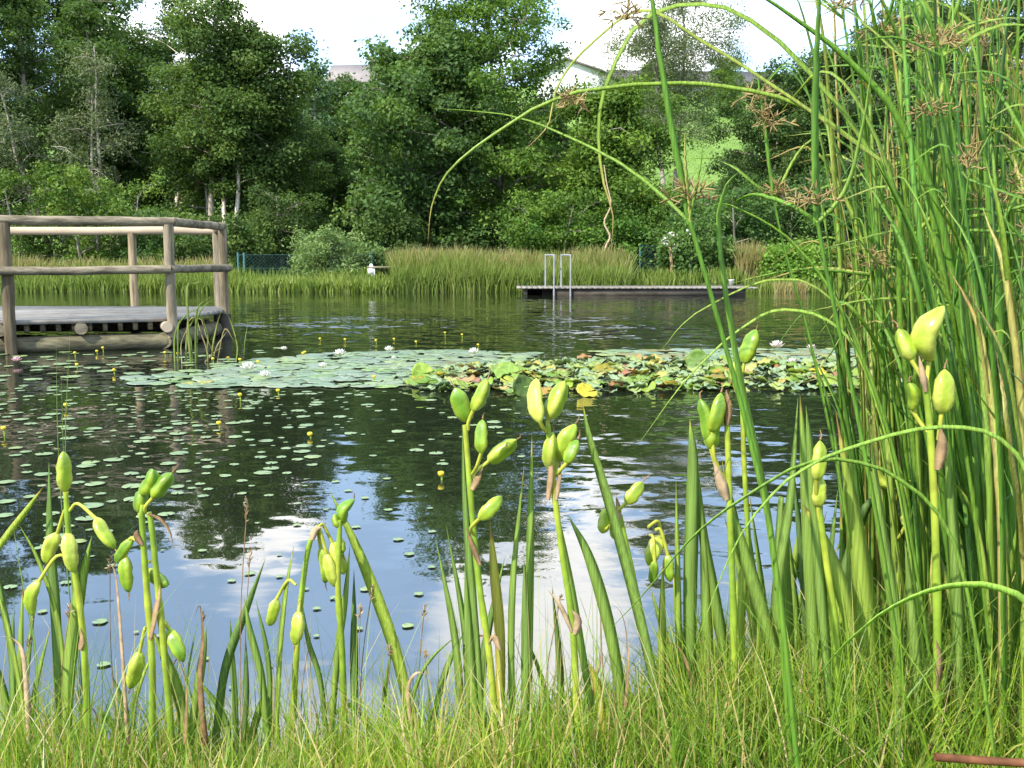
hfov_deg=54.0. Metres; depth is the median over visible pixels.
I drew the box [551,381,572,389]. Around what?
lily pad
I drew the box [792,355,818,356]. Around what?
lily pad
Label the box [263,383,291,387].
lily pad
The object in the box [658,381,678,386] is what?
lily pad
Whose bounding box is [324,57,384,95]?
house
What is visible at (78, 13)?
alder tree
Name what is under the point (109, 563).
grass stalk
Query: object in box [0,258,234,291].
reeds
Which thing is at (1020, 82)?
sedge plant
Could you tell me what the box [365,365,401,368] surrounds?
lily pad
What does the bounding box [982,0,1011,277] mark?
sedge plant
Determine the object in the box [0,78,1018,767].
ground
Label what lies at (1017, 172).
sedge plant
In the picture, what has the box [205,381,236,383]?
lily pad
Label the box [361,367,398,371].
lily pad
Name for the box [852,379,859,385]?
lily pad
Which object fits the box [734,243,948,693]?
sedge plant
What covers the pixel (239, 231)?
shrub
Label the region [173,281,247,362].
reed clump
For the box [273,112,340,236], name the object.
alder tree
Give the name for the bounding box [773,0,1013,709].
sedge plant
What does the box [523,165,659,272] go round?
shrub
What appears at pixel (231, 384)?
lily pad
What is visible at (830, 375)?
lily pad
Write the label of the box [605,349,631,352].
lily pad
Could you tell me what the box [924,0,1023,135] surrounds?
sedge plant
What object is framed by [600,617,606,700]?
grass stalk
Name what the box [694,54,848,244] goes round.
maple tree
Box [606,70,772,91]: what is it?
house
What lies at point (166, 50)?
alder tree
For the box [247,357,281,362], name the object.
lily pad
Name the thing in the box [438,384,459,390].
lily pad
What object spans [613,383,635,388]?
lily pad
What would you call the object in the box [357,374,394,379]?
lily pad
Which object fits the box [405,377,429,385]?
lily pad
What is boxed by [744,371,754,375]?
lily pad
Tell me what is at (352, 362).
lily pad
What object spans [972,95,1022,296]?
sedge plant
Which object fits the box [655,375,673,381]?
lily pad
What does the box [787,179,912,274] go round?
shrub
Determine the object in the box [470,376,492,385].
lily pad
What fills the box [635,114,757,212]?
meadow grass
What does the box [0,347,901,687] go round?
lily pads
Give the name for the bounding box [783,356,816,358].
lily pad
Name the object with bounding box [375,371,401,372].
lily pad
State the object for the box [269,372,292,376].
lily pad
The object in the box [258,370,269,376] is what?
water lily
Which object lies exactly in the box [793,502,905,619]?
iris fan
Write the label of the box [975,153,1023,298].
sedge plant
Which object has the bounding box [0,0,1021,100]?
sky
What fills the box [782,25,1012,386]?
sedge plant
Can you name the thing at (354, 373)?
lily pad
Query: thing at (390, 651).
grass stalk
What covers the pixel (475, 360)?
lily pad
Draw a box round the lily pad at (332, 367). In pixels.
[309,365,340,369]
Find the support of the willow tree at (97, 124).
on the ground at (698, 152)
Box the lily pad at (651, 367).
[644,362,659,370]
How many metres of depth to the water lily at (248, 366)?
8.19 m
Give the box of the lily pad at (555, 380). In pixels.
[546,379,561,382]
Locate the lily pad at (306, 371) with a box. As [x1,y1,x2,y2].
[292,370,325,372]
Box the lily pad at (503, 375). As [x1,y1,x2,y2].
[494,372,511,379]
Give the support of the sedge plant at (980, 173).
on the ground at (698, 152)
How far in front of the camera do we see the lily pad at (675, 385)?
7.16 m
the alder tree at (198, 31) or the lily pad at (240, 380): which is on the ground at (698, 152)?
the alder tree at (198, 31)
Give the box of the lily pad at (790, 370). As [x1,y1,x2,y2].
[786,368,809,373]
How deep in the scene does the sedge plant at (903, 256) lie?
1.98 m
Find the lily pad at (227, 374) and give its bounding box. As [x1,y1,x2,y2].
[216,373,240,375]
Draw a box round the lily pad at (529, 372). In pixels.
[521,369,541,377]
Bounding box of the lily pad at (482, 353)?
[465,353,493,354]
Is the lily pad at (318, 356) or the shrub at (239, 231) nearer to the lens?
the lily pad at (318, 356)
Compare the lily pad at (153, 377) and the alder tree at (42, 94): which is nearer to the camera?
the lily pad at (153, 377)
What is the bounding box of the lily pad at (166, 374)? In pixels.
[151,373,187,376]
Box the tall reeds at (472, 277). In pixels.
[382,245,637,291]
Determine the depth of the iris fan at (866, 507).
1.68 m
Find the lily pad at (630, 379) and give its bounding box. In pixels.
[621,374,640,382]
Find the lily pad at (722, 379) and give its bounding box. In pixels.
[710,375,728,381]
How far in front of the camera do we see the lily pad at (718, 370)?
8.24 m
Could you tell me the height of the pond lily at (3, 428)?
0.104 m
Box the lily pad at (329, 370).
[314,368,347,371]
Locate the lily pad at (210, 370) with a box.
[204,369,231,372]
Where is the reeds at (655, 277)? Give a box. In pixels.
[630,264,1016,291]
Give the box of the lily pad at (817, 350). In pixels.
[797,349,821,351]
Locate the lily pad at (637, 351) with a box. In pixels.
[620,350,651,352]
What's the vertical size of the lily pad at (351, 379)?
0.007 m
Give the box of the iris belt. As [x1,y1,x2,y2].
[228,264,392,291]
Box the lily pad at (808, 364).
[796,362,811,367]
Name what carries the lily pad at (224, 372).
on the water
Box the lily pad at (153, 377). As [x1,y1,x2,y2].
[144,376,172,378]
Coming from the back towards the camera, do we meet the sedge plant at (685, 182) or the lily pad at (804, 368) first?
the lily pad at (804, 368)
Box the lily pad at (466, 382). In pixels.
[452,380,472,387]
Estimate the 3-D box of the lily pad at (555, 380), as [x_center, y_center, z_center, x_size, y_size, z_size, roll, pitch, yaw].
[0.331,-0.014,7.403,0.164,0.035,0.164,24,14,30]
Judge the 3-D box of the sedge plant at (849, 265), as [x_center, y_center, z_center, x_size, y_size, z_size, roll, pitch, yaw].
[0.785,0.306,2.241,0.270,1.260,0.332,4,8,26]
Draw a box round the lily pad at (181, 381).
[168,380,191,382]
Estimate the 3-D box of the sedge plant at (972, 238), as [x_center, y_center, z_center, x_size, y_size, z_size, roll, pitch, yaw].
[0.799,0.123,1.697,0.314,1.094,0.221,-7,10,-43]
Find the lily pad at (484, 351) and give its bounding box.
[478,350,499,352]
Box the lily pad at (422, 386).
[412,385,436,386]
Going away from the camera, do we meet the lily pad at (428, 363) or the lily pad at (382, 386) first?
the lily pad at (382, 386)
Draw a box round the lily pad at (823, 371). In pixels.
[809,367,826,375]
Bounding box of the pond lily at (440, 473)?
[438,471,443,479]
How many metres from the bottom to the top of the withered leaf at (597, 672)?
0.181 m
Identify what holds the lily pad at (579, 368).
on the water
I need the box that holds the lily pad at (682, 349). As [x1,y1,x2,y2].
[670,348,690,351]
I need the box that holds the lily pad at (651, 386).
[636,381,655,391]
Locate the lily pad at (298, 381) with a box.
[281,380,307,383]
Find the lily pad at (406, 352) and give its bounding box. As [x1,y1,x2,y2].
[390,350,417,353]
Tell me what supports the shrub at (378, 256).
on the ground at (698, 152)
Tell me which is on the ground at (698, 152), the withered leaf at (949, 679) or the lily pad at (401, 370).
the withered leaf at (949, 679)
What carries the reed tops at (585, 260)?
on the water
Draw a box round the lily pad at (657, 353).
[644,352,663,354]
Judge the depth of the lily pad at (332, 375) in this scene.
8.04 m
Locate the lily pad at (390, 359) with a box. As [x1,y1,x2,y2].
[379,358,400,359]
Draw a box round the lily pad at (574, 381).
[564,379,581,383]
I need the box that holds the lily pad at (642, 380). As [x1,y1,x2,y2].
[627,379,648,385]
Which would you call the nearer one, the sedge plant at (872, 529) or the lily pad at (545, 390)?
the sedge plant at (872, 529)
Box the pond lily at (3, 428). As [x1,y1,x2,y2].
[1,426,5,435]
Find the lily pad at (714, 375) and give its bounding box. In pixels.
[702,373,725,378]
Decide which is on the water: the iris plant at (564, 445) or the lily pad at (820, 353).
the lily pad at (820, 353)
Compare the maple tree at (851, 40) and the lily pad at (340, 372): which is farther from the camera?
the maple tree at (851, 40)
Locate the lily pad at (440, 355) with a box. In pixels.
[428,355,449,357]
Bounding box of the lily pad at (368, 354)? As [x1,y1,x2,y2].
[355,354,379,355]
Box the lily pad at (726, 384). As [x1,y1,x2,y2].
[712,382,730,386]
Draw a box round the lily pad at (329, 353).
[324,352,351,355]
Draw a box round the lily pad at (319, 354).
[296,353,327,356]
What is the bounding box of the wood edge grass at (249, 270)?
[241,264,893,278]
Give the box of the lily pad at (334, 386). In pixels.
[323,385,348,387]
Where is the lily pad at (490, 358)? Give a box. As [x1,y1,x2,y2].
[480,357,500,360]
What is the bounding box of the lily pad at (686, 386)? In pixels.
[676,382,699,388]
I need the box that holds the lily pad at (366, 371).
[352,369,376,371]
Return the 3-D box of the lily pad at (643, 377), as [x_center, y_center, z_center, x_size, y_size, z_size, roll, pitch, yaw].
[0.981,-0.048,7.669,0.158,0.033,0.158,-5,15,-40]
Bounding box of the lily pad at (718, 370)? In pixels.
[712,366,728,372]
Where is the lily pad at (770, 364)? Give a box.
[762,362,777,366]
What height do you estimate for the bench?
0.498 m
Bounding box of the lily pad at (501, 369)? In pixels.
[494,362,519,380]
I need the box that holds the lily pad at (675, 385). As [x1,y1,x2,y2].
[662,379,686,389]
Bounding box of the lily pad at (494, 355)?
[474,354,503,356]
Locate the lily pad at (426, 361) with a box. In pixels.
[416,360,447,363]
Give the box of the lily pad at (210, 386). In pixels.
[196,384,230,387]
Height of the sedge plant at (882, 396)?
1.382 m
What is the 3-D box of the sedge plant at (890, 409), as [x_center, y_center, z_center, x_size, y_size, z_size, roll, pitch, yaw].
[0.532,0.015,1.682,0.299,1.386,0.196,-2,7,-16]
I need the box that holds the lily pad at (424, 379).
[416,375,438,384]
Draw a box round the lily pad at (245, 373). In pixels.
[231,372,257,374]
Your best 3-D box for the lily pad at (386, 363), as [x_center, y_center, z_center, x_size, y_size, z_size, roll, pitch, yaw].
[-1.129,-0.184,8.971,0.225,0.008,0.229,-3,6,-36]
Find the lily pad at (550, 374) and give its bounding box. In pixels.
[535,372,557,376]
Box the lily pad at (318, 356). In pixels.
[305,355,330,358]
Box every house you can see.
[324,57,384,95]
[534,57,617,99]
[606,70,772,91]
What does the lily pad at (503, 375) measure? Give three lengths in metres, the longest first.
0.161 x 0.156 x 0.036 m
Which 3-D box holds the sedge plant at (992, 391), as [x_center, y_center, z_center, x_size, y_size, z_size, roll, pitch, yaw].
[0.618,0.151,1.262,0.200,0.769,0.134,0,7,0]
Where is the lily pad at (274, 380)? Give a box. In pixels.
[253,378,294,383]
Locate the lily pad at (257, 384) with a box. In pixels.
[240,381,267,386]
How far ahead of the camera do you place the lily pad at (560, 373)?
7.99 m
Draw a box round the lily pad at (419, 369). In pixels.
[412,362,433,377]
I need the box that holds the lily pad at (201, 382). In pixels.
[182,380,213,384]
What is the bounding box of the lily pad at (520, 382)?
[513,374,532,396]
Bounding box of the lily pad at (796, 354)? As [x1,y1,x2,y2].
[784,353,810,354]
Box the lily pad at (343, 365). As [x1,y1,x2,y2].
[327,364,359,367]
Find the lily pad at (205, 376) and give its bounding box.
[191,375,221,377]
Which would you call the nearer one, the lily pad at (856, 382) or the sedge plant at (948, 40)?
the sedge plant at (948, 40)
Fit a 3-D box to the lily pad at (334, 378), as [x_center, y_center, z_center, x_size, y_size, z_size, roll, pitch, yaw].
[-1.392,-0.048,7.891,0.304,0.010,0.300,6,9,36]
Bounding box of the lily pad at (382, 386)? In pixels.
[374,384,397,387]
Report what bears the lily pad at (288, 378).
on the water
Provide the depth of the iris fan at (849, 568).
1.55 m
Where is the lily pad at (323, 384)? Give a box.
[305,382,335,385]
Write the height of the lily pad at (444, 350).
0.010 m
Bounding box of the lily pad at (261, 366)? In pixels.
[242,364,265,367]
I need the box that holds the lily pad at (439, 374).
[433,372,447,376]
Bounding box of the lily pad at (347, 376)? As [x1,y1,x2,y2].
[338,374,367,377]
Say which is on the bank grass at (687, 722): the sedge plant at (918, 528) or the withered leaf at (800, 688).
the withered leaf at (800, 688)
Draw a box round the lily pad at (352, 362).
[340,361,363,363]
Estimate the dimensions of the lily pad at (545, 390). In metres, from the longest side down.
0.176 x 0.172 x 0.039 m
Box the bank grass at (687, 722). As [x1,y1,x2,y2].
[0,526,1023,767]
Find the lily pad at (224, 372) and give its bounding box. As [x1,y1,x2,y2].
[210,370,238,373]
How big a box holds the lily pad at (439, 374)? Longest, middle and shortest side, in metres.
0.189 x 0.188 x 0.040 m
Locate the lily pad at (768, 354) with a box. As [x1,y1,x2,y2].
[760,353,790,356]
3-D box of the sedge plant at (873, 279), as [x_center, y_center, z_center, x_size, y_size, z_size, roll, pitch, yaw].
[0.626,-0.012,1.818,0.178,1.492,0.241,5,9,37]
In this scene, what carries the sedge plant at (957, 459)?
on the ground at (698, 152)
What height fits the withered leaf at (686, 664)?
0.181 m
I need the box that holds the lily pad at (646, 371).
[629,368,649,375]
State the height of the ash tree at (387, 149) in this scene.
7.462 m
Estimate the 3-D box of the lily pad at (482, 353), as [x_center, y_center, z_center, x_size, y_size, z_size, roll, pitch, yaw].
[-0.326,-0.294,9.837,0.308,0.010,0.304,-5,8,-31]
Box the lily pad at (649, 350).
[639,349,663,351]
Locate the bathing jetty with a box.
[517,254,757,295]
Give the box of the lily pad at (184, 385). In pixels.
[176,382,211,387]
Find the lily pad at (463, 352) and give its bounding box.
[453,351,477,354]
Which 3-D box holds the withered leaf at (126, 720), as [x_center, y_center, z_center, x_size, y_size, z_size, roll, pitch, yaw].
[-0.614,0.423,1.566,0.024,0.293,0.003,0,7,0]
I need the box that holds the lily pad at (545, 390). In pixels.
[541,386,551,394]
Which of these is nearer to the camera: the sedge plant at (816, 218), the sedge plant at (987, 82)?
the sedge plant at (816, 218)
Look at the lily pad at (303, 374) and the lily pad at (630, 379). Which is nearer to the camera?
the lily pad at (630, 379)
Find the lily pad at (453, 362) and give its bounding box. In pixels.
[439,361,471,364]
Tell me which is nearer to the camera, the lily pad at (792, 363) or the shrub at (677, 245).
the lily pad at (792, 363)
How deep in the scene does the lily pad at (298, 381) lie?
7.65 m
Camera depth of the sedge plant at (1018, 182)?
1.92 m
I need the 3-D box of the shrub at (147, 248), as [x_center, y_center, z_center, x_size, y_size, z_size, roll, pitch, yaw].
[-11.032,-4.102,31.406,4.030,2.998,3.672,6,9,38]
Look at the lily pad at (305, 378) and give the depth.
7.86 m
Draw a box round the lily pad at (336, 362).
[313,361,346,363]
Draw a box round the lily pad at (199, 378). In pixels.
[192,376,233,381]
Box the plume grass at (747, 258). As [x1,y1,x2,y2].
[728,237,774,280]
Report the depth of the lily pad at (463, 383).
7.27 m
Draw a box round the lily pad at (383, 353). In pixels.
[368,352,393,354]
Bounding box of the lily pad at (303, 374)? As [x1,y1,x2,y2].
[293,372,320,375]
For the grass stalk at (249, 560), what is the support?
on the ground at (698, 152)
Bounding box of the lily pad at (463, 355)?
[452,353,481,356]
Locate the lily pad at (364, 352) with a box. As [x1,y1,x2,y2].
[352,351,377,353]
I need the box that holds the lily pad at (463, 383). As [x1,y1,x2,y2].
[456,380,474,387]
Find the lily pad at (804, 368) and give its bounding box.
[800,365,815,371]
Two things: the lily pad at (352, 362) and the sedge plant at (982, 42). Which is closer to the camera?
the sedge plant at (982, 42)
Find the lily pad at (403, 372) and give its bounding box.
[396,371,411,375]
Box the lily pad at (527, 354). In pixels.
[510,352,540,355]
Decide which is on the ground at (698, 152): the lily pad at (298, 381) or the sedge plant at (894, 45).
the sedge plant at (894, 45)
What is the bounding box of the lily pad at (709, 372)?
[705,370,724,375]
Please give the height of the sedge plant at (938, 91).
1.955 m
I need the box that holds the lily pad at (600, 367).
[595,363,616,373]
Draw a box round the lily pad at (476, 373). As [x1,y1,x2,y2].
[461,371,483,375]
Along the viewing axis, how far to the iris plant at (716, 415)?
1.45 m
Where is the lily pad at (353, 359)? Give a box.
[338,358,366,361]
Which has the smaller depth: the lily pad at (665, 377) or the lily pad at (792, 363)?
the lily pad at (665, 377)
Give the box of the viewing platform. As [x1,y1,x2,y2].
[0,215,232,354]
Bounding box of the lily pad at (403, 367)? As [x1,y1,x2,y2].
[389,366,412,368]
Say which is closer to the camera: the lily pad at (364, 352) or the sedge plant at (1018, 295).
the sedge plant at (1018, 295)
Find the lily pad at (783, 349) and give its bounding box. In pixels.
[769,348,796,350]
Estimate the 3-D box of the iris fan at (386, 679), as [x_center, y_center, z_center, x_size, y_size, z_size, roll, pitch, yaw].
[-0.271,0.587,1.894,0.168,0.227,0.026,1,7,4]
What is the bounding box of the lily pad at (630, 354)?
[615,353,644,355]
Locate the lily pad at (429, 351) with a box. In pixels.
[420,350,438,352]
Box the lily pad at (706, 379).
[702,375,719,380]
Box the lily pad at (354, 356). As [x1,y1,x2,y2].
[344,356,364,357]
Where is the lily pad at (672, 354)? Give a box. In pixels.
[659,353,683,356]
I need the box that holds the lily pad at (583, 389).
[577,383,597,396]
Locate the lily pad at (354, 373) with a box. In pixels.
[345,372,380,375]
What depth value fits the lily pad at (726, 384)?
7.29 m
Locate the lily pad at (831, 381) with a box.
[813,378,834,386]
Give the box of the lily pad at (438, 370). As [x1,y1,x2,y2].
[434,368,455,376]
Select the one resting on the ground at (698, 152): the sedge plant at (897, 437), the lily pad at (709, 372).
the sedge plant at (897, 437)
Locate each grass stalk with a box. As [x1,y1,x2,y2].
[21,634,31,738]
[61,603,74,731]
[106,555,117,746]
[240,496,248,760]
[245,548,252,750]
[300,635,310,740]
[355,603,363,740]
[358,584,374,751]
[385,644,394,758]
[418,603,427,727]
[423,648,434,730]
[457,643,465,719]
[542,594,564,722]
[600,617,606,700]
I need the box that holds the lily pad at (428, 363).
[425,362,452,364]
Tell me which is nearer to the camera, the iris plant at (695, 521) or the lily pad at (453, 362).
the iris plant at (695, 521)
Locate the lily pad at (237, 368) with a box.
[226,366,255,370]
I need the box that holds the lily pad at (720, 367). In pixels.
[709,365,726,370]
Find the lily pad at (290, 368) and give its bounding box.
[269,366,301,370]
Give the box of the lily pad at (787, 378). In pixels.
[774,376,794,381]
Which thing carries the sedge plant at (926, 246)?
on the ground at (698, 152)
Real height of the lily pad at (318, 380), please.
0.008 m
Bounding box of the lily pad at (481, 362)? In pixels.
[456,361,486,363]
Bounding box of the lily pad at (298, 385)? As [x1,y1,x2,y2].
[286,383,309,386]
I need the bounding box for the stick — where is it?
[933,753,1023,766]
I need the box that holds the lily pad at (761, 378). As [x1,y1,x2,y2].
[755,375,777,381]
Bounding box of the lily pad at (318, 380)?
[305,379,333,382]
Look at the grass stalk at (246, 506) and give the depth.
1.57 m
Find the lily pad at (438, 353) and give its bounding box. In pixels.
[424,352,453,354]
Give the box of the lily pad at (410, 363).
[396,362,422,365]
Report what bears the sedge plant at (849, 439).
on the ground at (698, 152)
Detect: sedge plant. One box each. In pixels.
[428,0,997,723]
[439,0,800,767]
[597,0,971,492]
[600,425,1023,767]
[642,203,944,751]
[643,62,850,556]
[716,172,794,767]
[721,0,912,765]
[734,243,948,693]
[738,0,849,557]
[741,0,872,454]
[761,0,933,574]
[765,0,898,650]
[768,85,946,605]
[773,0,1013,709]
[774,581,1023,767]
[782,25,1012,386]
[789,0,1001,585]
[798,27,1019,456]
[799,122,1019,650]
[802,73,1020,316]
[807,0,939,316]
[809,0,895,506]
[811,239,892,572]
[813,255,1013,616]
[814,0,974,603]
[817,107,900,379]
[818,160,1023,505]
[818,202,958,628]
[819,1,960,376]
[822,2,922,594]
[825,1,890,676]
[827,0,978,252]
[829,197,1023,650]
[830,128,932,253]
[832,0,1023,549]
[834,237,987,589]
[839,90,907,650]
[847,0,908,610]
[847,0,1023,692]
[848,0,976,713]
[850,55,1022,249]
[853,0,1019,311]
[856,0,958,524]
[859,9,905,647]
[860,0,991,367]
[867,6,1000,237]
[874,51,964,407]
[876,5,1018,641]
[883,0,1015,200]
[888,23,1023,661]
[888,31,1004,617]
[891,126,1023,749]
[893,0,1023,323]
[894,73,1021,290]
[895,0,1023,362]
[895,0,1023,514]
[901,0,1013,687]
[911,0,981,530]
[911,0,1022,243]
[912,0,1019,411]
[915,139,986,349]
[916,0,1020,279]
[919,0,1015,664]
[920,66,1021,420]
[921,188,997,718]
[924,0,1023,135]
[938,194,1023,767]
[938,339,1015,668]
[944,0,1023,328]
[945,120,1023,447]
[946,27,1023,358]
[951,0,1023,459]
[952,32,1023,255]
[955,70,1023,449]
[957,79,1023,381]
[959,207,1023,451]
[961,0,1015,435]
[961,357,1020,742]
[970,297,1023,743]
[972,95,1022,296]
[972,209,1023,526]
[974,97,1008,236]
[975,145,1023,509]
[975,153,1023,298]
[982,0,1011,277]
[983,21,1019,300]
[985,158,1023,767]
[987,29,1023,264]
[996,0,1020,306]
[1004,92,1021,306]
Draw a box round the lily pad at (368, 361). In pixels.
[359,359,381,363]
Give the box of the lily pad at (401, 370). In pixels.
[390,369,411,370]
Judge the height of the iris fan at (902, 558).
0.519 m
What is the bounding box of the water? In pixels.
[0,291,1018,751]
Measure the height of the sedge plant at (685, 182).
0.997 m
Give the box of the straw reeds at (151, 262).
[12,251,228,276]
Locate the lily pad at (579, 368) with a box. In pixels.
[571,365,590,369]
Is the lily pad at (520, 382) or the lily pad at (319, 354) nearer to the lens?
the lily pad at (520, 382)
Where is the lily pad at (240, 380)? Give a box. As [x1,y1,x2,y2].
[218,378,250,382]
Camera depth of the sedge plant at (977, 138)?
1.81 m
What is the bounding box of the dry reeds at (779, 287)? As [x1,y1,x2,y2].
[772,281,809,292]
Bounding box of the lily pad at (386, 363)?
[374,362,395,364]
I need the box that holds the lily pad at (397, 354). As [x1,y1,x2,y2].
[381,353,409,356]
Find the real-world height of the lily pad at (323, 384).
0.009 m
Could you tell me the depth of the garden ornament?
28.13 m
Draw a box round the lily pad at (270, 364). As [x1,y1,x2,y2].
[256,362,283,366]
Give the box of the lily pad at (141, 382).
[126,380,163,384]
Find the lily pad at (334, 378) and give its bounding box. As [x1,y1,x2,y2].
[317,375,355,379]
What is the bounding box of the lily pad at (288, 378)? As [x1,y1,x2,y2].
[278,377,301,380]
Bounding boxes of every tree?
[0,0,110,255]
[0,0,161,258]
[0,31,153,259]
[0,48,46,205]
[31,0,168,256]
[39,0,169,260]
[114,0,207,240]
[126,36,203,215]
[135,0,309,236]
[136,16,294,253]
[143,60,247,253]
[196,16,340,266]
[226,128,339,256]
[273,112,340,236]
[291,95,355,204]
[294,53,346,204]
[295,133,372,242]
[316,71,397,219]
[328,17,522,254]
[361,90,401,164]
[371,49,513,250]
[393,1,473,250]
[394,0,595,256]
[486,94,582,247]
[488,123,630,212]
[494,72,698,240]
[577,0,754,213]
[639,62,678,117]
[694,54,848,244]
[701,56,750,118]
[708,143,791,240]
[721,43,899,244]
[740,79,844,229]
[801,26,960,185]
[817,0,998,237]
[872,0,1022,185]
[906,0,1023,260]
[982,28,1023,150]
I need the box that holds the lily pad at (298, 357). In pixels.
[281,356,310,358]
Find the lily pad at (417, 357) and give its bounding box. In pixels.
[409,356,433,358]
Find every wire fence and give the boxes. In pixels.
[237,252,372,275]
[639,244,762,271]
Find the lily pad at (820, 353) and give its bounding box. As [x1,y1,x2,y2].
[803,352,828,354]
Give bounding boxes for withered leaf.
[4,636,32,739]
[80,708,101,741]
[106,565,129,744]
[173,659,187,743]
[194,605,207,744]
[406,671,435,734]
[539,657,548,726]
[586,641,600,731]
[613,605,628,744]
[661,640,698,702]
[797,652,807,760]
[945,646,951,717]
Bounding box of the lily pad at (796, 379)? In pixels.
[789,375,814,382]
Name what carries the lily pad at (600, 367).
on the water
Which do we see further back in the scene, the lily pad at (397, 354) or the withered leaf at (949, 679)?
the lily pad at (397, 354)
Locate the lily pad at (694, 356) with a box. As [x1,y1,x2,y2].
[685,348,707,367]
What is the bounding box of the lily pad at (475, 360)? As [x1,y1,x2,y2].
[459,359,490,361]
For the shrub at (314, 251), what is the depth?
28.76 m
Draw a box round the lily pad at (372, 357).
[359,357,385,358]
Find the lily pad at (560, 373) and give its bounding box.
[551,370,569,376]
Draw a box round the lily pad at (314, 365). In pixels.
[302,364,322,367]
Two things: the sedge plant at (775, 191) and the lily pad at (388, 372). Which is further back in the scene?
the lily pad at (388, 372)
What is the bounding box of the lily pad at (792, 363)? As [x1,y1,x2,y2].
[779,361,797,365]
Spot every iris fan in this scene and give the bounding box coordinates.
[0,577,49,743]
[95,662,163,749]
[194,621,267,750]
[336,656,406,737]
[436,525,504,738]
[533,590,572,714]
[649,575,712,681]
[724,496,826,662]
[790,481,889,684]
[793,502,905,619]
[800,530,887,693]
[835,521,945,647]
[925,524,996,698]
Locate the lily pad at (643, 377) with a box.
[630,375,650,380]
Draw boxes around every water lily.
[11,356,21,361]
[239,362,255,369]
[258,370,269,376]
[334,349,345,355]
[384,346,393,350]
[468,347,479,353]
[770,340,784,347]
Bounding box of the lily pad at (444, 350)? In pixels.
[439,349,467,351]
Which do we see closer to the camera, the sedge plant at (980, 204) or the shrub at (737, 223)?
the sedge plant at (980, 204)
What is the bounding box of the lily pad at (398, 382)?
[377,380,409,385]
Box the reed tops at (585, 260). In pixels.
[381,242,641,288]
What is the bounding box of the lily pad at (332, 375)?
[308,374,337,377]
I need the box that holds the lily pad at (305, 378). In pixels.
[296,376,317,379]
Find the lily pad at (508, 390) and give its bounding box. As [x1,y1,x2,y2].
[498,388,512,392]
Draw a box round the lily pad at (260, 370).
[253,368,287,372]
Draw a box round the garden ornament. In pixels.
[367,264,373,273]
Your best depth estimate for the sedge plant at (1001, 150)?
1.82 m
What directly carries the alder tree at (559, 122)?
on the ground at (698, 152)
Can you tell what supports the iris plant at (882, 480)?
on the ground at (698, 152)
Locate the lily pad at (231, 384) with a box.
[218,383,250,386]
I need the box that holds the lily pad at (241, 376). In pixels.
[212,375,252,379]
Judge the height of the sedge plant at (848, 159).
1.441 m
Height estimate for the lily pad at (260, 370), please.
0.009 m
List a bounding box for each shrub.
[0,152,91,262]
[18,162,178,265]
[99,203,212,264]
[139,202,282,274]
[227,183,330,275]
[281,220,364,279]
[344,237,396,274]
[349,203,442,257]
[481,183,620,259]
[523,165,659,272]
[583,195,683,271]
[619,208,742,283]
[661,174,789,269]
[749,164,878,250]
[753,240,851,284]
[759,231,886,291]
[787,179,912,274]
[882,180,1020,264]
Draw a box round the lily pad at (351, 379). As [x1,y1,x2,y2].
[334,378,359,380]
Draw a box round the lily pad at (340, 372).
[329,369,366,374]
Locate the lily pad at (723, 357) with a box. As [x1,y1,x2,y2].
[719,355,732,361]
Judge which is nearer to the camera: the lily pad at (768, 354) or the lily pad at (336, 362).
the lily pad at (336, 362)
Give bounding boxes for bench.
[367,266,401,276]
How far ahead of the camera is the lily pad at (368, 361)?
9.13 m
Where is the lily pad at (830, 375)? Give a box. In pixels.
[821,373,836,380]
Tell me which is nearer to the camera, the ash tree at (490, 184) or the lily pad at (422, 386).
the lily pad at (422, 386)
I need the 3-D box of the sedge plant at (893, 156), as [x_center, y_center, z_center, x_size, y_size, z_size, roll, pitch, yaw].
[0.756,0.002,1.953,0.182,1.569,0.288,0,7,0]
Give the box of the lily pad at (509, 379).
[500,375,516,384]
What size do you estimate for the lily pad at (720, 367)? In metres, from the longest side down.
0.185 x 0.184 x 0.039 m
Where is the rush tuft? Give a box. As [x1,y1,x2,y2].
[56,340,82,710]
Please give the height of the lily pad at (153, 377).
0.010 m
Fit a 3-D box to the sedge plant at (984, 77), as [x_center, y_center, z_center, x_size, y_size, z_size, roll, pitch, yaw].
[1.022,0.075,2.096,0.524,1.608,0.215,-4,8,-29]
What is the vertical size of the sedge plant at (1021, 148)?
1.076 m
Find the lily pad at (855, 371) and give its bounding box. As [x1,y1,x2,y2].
[851,368,858,375]
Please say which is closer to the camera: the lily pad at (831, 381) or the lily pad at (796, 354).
the lily pad at (831, 381)
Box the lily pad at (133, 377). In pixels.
[119,375,152,379]
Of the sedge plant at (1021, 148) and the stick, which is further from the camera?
the sedge plant at (1021, 148)
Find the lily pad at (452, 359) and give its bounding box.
[440,358,462,360]
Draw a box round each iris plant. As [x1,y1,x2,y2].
[0,451,116,763]
[113,464,270,767]
[256,491,463,760]
[450,369,533,754]
[527,372,666,753]
[597,421,730,729]
[697,384,797,749]
[722,323,759,652]
[800,397,879,759]
[871,468,910,682]
[872,306,964,767]
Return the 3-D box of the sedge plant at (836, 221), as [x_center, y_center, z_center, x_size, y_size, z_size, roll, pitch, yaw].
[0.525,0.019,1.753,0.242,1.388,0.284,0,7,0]
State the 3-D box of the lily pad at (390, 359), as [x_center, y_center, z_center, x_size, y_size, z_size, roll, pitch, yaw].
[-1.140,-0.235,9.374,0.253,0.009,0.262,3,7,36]
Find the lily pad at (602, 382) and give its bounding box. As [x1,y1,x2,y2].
[599,380,608,384]
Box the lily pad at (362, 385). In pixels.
[350,384,378,386]
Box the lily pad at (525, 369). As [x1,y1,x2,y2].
[516,365,530,372]
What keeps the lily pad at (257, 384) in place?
on the water

